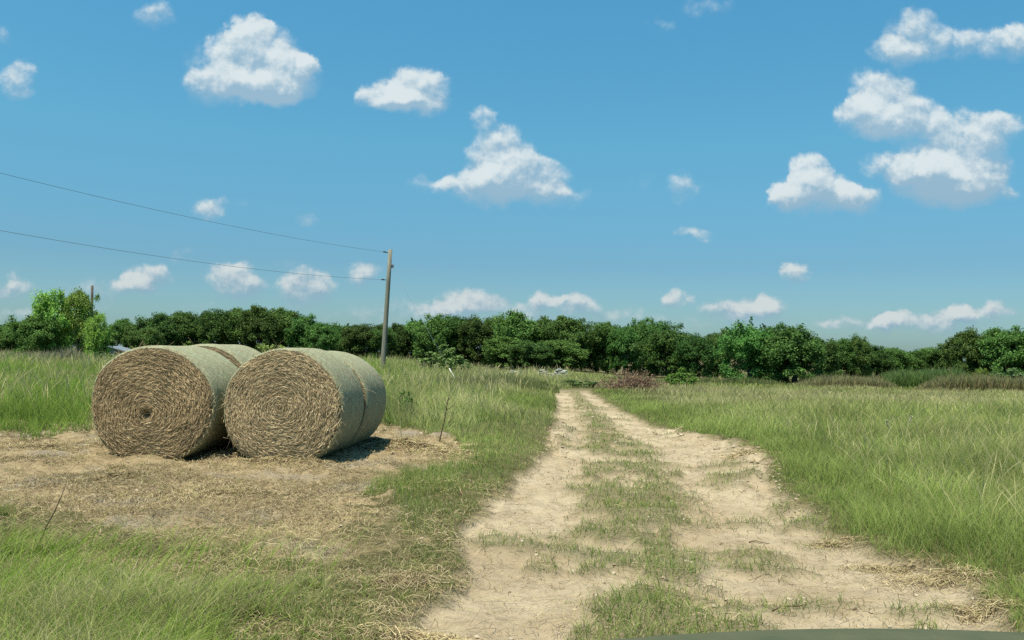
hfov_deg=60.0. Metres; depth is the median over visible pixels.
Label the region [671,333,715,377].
hedgerow tree
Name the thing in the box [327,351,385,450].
hay bale
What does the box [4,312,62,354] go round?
bushy tree
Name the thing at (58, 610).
foreground grass
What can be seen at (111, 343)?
hedgerow tree
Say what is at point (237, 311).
hedgerow tree
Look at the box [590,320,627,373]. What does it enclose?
hedgerow tree
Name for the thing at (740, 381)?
hedge foot weeds
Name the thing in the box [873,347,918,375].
hedgerow tree
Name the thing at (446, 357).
leafy bush
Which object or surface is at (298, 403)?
hay bale
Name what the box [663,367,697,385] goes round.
bush
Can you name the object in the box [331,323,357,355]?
bushy tree
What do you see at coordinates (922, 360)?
hedgerow tree
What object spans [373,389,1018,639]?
track grass
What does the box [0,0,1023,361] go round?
sky
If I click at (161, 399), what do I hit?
hay bale
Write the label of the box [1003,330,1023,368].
hedgerow tree
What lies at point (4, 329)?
hedgerow tree
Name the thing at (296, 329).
hedgerow tree
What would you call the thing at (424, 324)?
guy wire
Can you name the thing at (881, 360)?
hedgerow tree
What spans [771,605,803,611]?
twig
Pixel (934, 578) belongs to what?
hay litter
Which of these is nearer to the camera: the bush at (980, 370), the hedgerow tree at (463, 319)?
the bush at (980, 370)
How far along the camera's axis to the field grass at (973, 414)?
13.30 m
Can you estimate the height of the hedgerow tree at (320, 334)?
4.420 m
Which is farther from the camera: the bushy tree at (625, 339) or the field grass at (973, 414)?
the bushy tree at (625, 339)
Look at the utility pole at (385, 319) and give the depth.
44.97 m
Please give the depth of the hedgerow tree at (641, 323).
91.14 m
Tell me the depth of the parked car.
1.89 m
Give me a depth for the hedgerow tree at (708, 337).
79.19 m
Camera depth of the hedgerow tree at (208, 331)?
92.88 m
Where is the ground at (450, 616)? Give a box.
[0,348,1023,639]
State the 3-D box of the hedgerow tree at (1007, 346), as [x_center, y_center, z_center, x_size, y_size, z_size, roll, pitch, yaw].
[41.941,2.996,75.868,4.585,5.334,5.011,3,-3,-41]
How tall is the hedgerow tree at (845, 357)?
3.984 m
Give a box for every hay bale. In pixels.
[81,341,237,460]
[191,344,259,449]
[213,341,364,460]
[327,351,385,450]
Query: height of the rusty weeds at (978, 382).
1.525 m
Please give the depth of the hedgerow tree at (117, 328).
93.99 m
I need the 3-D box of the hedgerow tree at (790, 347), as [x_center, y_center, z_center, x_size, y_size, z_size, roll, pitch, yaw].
[20.116,2.490,63.998,5.005,4.784,5.229,0,-2,12]
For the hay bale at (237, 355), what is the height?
1.735 m
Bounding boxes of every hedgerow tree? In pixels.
[0,321,18,333]
[0,330,21,352]
[56,326,83,349]
[74,325,116,351]
[108,317,132,345]
[119,324,140,347]
[125,326,166,348]
[130,311,185,345]
[165,310,200,345]
[186,310,213,344]
[196,308,241,344]
[217,306,259,349]
[236,303,283,352]
[259,307,303,352]
[283,313,319,348]
[300,322,341,350]
[331,321,339,331]
[339,323,381,360]
[364,324,398,359]
[390,322,415,360]
[408,312,460,361]
[439,315,475,360]
[455,313,494,365]
[473,315,507,365]
[481,335,534,368]
[489,309,547,368]
[506,339,555,369]
[534,339,589,369]
[536,315,559,368]
[536,315,607,368]
[579,324,596,370]
[583,356,609,371]
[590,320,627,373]
[622,316,654,374]
[629,328,702,377]
[638,320,684,375]
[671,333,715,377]
[697,332,727,377]
[710,327,740,378]
[756,321,827,382]
[798,336,844,378]
[825,338,860,377]
[843,333,874,377]
[858,345,897,378]
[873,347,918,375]
[899,348,934,370]
[912,347,942,369]
[926,343,961,371]
[940,325,993,375]
[971,325,1023,376]
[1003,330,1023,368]
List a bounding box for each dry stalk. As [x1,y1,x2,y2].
[35,483,66,552]
[439,392,454,440]
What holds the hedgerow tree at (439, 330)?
on the ground at (450, 616)
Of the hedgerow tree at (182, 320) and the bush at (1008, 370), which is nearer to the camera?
the bush at (1008, 370)
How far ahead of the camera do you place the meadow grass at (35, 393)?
20.38 m
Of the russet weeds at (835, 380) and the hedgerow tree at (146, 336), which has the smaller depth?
the russet weeds at (835, 380)
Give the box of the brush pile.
[593,368,676,391]
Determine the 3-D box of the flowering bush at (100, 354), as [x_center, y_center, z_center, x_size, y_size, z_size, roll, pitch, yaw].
[-23.143,2.263,49.955,1.347,1.079,1.313,1,-2,0]
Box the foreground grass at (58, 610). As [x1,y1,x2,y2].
[0,426,504,639]
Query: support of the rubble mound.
on the ground at (450, 616)
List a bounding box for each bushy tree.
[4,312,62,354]
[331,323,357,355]
[398,317,430,361]
[603,323,646,374]
[710,317,782,381]
[752,323,784,379]
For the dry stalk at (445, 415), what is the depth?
15.58 m
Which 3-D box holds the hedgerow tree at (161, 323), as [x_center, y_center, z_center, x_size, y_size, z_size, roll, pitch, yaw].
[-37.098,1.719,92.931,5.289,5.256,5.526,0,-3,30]
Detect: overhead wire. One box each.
[0,230,384,279]
[1,173,388,252]
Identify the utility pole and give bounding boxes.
[89,286,93,349]
[380,249,393,369]
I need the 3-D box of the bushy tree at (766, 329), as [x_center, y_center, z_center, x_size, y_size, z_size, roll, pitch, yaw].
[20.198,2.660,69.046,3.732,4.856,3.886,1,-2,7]
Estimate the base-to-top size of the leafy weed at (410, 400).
0.712 m
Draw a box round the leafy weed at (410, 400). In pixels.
[397,390,415,415]
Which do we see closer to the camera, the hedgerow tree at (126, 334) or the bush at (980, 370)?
the bush at (980, 370)
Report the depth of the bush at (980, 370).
65.79 m
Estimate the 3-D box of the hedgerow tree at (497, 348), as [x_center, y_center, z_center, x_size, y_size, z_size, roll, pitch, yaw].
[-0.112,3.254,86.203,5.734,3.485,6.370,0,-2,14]
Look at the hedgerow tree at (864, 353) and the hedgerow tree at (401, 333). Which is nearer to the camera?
the hedgerow tree at (864, 353)
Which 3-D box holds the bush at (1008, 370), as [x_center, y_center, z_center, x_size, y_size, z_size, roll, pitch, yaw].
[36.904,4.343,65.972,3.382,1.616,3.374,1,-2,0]
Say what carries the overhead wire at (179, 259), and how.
attached to the utility pole
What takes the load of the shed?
on the ground at (450, 616)
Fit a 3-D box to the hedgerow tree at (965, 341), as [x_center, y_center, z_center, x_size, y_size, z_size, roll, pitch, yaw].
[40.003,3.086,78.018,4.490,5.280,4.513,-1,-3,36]
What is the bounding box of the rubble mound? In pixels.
[551,368,567,377]
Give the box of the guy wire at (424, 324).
[392,267,453,375]
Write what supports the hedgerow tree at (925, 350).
on the ground at (450, 616)
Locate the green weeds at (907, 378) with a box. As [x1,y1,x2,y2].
[880,363,974,388]
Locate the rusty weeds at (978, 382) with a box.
[912,370,1023,392]
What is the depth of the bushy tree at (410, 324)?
97.45 m
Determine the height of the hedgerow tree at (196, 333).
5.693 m
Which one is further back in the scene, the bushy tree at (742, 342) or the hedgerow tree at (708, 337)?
the hedgerow tree at (708, 337)
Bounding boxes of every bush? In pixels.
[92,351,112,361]
[258,343,284,351]
[417,344,471,370]
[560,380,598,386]
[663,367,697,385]
[971,367,987,377]
[989,368,1023,378]
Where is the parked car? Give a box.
[612,628,1023,639]
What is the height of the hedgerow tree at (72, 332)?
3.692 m
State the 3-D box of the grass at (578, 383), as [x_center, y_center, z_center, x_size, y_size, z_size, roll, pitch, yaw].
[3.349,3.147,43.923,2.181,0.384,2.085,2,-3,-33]
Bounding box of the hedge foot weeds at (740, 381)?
[571,375,791,385]
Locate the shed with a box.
[107,346,129,357]
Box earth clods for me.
[0,416,974,639]
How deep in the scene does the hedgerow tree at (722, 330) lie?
79.11 m
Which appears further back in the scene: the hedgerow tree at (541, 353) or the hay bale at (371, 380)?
the hedgerow tree at (541, 353)
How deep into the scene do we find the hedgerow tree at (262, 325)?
92.05 m
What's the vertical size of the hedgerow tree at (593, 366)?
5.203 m
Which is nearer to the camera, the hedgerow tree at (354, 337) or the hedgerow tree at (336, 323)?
the hedgerow tree at (354, 337)
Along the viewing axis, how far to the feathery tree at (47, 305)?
59.60 m
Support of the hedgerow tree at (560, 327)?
on the ground at (450, 616)
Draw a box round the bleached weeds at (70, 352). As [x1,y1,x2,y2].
[0,344,90,366]
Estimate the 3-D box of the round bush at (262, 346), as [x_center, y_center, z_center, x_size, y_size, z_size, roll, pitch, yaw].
[-16.264,2.430,59.763,2.269,1.811,2.322,3,-3,-36]
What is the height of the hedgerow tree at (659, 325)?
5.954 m
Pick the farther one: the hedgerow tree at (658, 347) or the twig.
the hedgerow tree at (658, 347)
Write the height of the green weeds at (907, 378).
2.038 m
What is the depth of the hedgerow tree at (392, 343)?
90.94 m
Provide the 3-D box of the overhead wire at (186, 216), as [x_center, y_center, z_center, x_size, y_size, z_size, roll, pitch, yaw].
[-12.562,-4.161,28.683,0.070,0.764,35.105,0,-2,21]
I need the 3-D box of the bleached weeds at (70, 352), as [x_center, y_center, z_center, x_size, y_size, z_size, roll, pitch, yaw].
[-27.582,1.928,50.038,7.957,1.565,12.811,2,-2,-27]
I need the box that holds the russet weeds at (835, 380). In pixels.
[789,372,902,389]
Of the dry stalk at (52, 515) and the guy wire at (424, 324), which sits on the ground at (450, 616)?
the dry stalk at (52, 515)
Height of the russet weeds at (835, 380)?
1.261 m
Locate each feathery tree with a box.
[28,287,78,353]
[56,286,99,354]
[81,311,113,356]
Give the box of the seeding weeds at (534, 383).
[394,368,559,393]
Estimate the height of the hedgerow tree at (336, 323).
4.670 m
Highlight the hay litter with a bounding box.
[0,419,1023,639]
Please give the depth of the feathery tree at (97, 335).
59.58 m
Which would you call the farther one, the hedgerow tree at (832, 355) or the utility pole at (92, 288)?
the utility pole at (92, 288)
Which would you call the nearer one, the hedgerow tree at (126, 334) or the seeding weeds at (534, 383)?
the seeding weeds at (534, 383)
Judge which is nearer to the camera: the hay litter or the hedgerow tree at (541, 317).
the hay litter
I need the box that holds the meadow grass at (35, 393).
[0,348,573,564]
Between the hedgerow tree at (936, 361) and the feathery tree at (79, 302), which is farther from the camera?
the hedgerow tree at (936, 361)
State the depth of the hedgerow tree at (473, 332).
93.44 m
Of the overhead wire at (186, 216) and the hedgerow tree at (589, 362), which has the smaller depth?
the overhead wire at (186, 216)
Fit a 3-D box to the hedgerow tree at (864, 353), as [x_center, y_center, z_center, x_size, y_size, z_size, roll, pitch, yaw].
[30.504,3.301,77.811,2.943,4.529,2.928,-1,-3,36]
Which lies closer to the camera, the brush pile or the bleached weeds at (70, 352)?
the brush pile
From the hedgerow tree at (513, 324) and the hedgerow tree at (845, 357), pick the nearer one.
the hedgerow tree at (845, 357)
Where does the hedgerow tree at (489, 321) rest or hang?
on the ground at (450, 616)
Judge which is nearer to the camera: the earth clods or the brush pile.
the earth clods
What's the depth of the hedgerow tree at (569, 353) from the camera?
84.60 m
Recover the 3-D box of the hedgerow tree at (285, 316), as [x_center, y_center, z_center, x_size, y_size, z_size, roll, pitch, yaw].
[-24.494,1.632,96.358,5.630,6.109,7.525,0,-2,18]
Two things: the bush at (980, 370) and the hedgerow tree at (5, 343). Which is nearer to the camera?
the bush at (980, 370)
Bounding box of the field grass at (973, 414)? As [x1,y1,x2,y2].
[570,370,1023,632]

